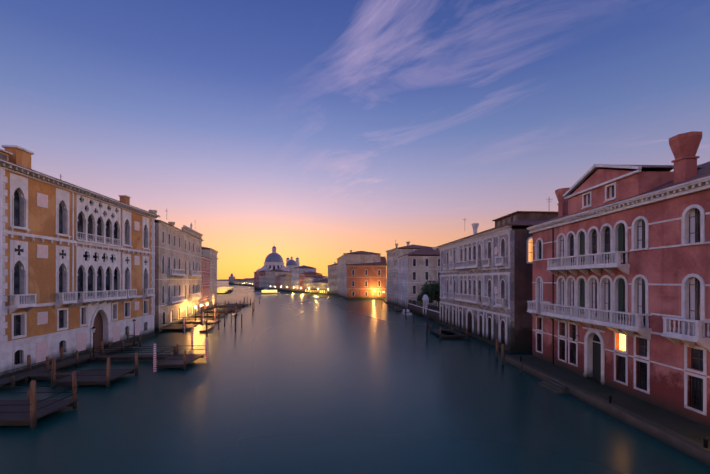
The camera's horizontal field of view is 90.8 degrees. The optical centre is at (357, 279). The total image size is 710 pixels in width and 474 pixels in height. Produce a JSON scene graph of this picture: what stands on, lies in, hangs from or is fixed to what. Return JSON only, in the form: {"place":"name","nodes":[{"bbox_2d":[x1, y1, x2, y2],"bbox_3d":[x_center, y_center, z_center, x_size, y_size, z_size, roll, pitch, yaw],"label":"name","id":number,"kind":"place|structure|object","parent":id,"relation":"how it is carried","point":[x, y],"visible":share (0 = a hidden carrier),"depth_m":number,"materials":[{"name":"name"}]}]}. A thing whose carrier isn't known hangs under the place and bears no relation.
{"place":"outdoors","nodes":[
{"label":"outdoors","id":0,"kind":"place"},
{"bbox_2d":[228,274,235,284],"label":"dogana tower","id":1,"kind":"structure","parent":0,"point":[231,277],"depth_m":643.17,"materials":[{"name":"grey stone"}]},
{"bbox_2d":[0,281,709,473],"bbox_3d":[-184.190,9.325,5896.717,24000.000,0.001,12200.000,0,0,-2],"label":"water","id":2,"kind":"structure","parent":0,"point":[284,382],"depth_m":24.76,"materials":[{"name":"teal liquid"}]},
{"bbox_2d":[0,145,159,377],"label":"palace building","id":3,"kind":"structure","parent":2,"relation":"on","point":[77,263],"depth_m":38.90,"materials":[{"name":"stone"}]},
{"bbox_2d":[0,299,250,429],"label":"wooden docks","id":4,"kind":"object","parent":2,"relation":"in","point":[30,410],"visible":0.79,"depth_m":32.90,"materials":[{"name":"brown wood"}]},
{"bbox_2d":[149,210,203,332],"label":"building","id":5,"kind":"structure","parent":2,"relation":"in","point":[178,272],"depth_m":70.09,"materials":[{"name":"beige paint"}]},
{"bbox_2d":[201,256,211,312],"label":"red house","id":6,"kind":"structure","parent":2,"relation":"in","point":[205,280],"depth_m":97.10,"materials":[{"name":"paint"}]},
{"bbox_2d":[202,247,217,308],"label":"cream house","id":7,"kind":"structure","parent":2,"relation":"on","point":[210,253],"depth_m":108.87,"materials":[{"name":"paint"}]},
{"bbox_2d":[217,287,232,293],"bbox_3d":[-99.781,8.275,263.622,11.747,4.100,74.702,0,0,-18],"label":"boat","id":8,"kind":"object","parent":2,"relation":"on","point":[224,291],"visible":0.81,"depth_m":256.59,"materials":[{"name":"wood"}]},
{"bbox_2d":[232,279,245,285],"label":"building","id":9,"kind":"structure","parent":2,"relation":"on","point":[239,282],"depth_m":598.63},
{"bbox_2d":[246,278,253,285],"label":"building","id":10,"kind":"structure","parent":2,"relation":"in","point":[250,282],"depth_m":518.83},
{"bbox_2d":[254,270,264,289],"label":"row house","id":11,"kind":"structure","parent":2,"relation":"on","point":[256,279],"depth_m":320.90,"materials":[{"name":"pink paint"}]},
{"bbox_2d":[259,273,264,289],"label":"row house","id":12,"kind":"structure","parent":2,"relation":"on","point":[261,282],"depth_m":315.07,"materials":[{"name":"beige paint"}]},
{"bbox_2d":[256,289,279,293],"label":"ferry boat","id":13,"kind":"object","parent":2,"relation":"on","point":[265,291],"visible":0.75,"depth_m":228.47,"materials":[{"name":"grey"}]},
{"bbox_2d":[265,269,287,289],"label":"row house","id":14,"kind":"structure","parent":2,"relation":"on","point":[270,275],"depth_m":305.34,"materials":[{"name":"beige paint"}]},
{"bbox_2d":[256,246,299,271],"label":"domed church","id":15,"kind":"structure","parent":2,"relation":"in","point":[273,260],"depth_m":429.25,"materials":[{"name":"stone"}]},
{"bbox_2d":[275,274,285,290],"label":"row house","id":16,"kind":"structure","parent":2,"relation":"on","point":[277,281],"depth_m":294.87,"materials":[{"name":"orange paint"}]},
{"bbox_2d":[280,275,285,290],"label":"row house","id":17,"kind":"structure","parent":2,"relation":"on","point":[282,283],"depth_m":283.20,"materials":[{"name":"beige paint"}]},
{"bbox_2d":[285,271,290,291],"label":"row house","id":18,"kind":"structure","parent":2,"relation":"on","point":[288,281],"depth_m":272.98,"materials":[{"name":"brown paint"}]},
{"bbox_2d":[217,278,386,280],"bbox_3d":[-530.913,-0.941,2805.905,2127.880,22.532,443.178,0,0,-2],"label":"trees","id":19,"kind":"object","parent":2,"relation":"on","point":[244,278],"depth_m":2679.19,"materials":[{"name":"brown"}]},
{"bbox_2d":[291,265,315,291],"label":"row house","id":20,"kind":"structure","parent":2,"relation":"on","point":[296,271],"depth_m":260.67,"materials":[{"name":"grey paint"}]},
{"bbox_2d":[299,271,321,292],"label":"row house","id":21,"kind":"structure","parent":2,"relation":"on","point":[302,281],"depth_m":250.46,"materials":[{"name":"beige paint"}]},
{"bbox_2d":[304,275,327,293],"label":"row house","id":22,"kind":"structure","parent":2,"relation":"on","point":[309,280],"depth_m":240.00,"materials":[{"name":"stone"}]},
{"bbox_2d":[312,279,327,293],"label":"row house","id":23,"kind":"structure","parent":2,"relation":"on","point":[315,287],"depth_m":230.91,"materials":[{"name":"stone"}]},
{"bbox_2d":[319,281,327,294],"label":"row house","id":24,"kind":"structure","parent":2,"relation":"on","point":[323,287],"depth_m":220.82,"materials":[{"name":"stone"}]},
{"bbox_2d":[199,309,453,334],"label":"boats","id":25,"kind":"object","parent":2,"relation":"on","point":[210,325],"visible":0.62,"depth_m":72.05,"materials":[{"name":"grey"}]},
{"bbox_2d":[327,262,336,294],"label":"row house","id":26,"kind":"structure","parent":2,"relation":"on","point":[332,279],"depth_m":210.48,"materials":[{"name":"beige paint"}]},
{"bbox_2d":[337,250,380,299],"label":"building","id":27,"kind":"structure","parent":2,"relation":"in","point":[356,257],"depth_m":165.09,"materials":[{"name":"paint"}]},
{"bbox_2d":[206,295,522,372],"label":"mooring poles","id":28,"kind":"object","parent":2,"relation":"on","point":[502,358],"visible":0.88,"depth_m":61.87,"materials":[{"name":"brown wood"}]},
{"bbox_2d":[346,257,386,299],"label":"building","id":29,"kind":"structure","parent":2,"relation":"in","point":[365,281],"depth_m":161.84,"materials":[{"name":"orange paint"}]},
{"bbox_2d":[386,242,437,305],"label":"tall beige house","id":30,"kind":"structure","parent":2,"relation":"in","point":[394,254],"depth_m":125.42,"materials":[{"name":"paint"}]},
{"bbox_2d":[397,246,439,308],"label":"garden wing","id":31,"kind":"structure","parent":2,"relation":"in","point":[418,268],"depth_m":103.53,"materials":[{"name":"white paint"}]},
{"bbox_2d":[374,290,467,338],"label":"boats","id":32,"kind":"object","parent":2,"relation":"in","point":[439,332],"visible":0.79,"depth_m":57.37,"materials":[{"name":"brown wood"}]},
{"bbox_2d":[408,295,439,323],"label":"garden wall","id":33,"kind":"structure","parent":2,"relation":"in","point":[426,309],"depth_m":84.06,"materials":[{"name":"stone"}]},
{"bbox_2d":[416,292,433,302],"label":"shrub","id":34,"kind":"object","parent":33,"relation":"on","point":[420,297],"visible":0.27,"depth_m":96.40,"materials":[{"name":"green plant"}]},
{"bbox_2d":[421,280,439,310],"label":"garden tree","id":35,"kind":"object","parent":33,"relation":"on","point":[431,291],"visible":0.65,"depth_m":87.06,"materials":[{"name":"green plant"}]},
{"bbox_2d":[437,211,557,352],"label":"palace building","id":36,"kind":"structure","parent":2,"relation":"in","point":[485,286],"depth_m":49.40,"materials":[{"name":"stone"}]},
{"bbox_2d":[526,131,709,427],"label":"palace building","id":37,"kind":"structure","parent":2,"relation":"on","point":[620,301],"depth_m":25.80,"materials":[{"name":"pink paint"}]},
{"bbox_2d":[0,0,709,279],"label":"sky","id":38,"kind":"structure","parent":0,"point":[317,132],"materials":[{"name":"blue"}]},
{"bbox_2d":[505,355,709,465],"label":"quay walkway","id":39,"kind":"structure","parent":0,"point":[688,437],"depth_m":23.80,"materials":[{"name":"stone"}]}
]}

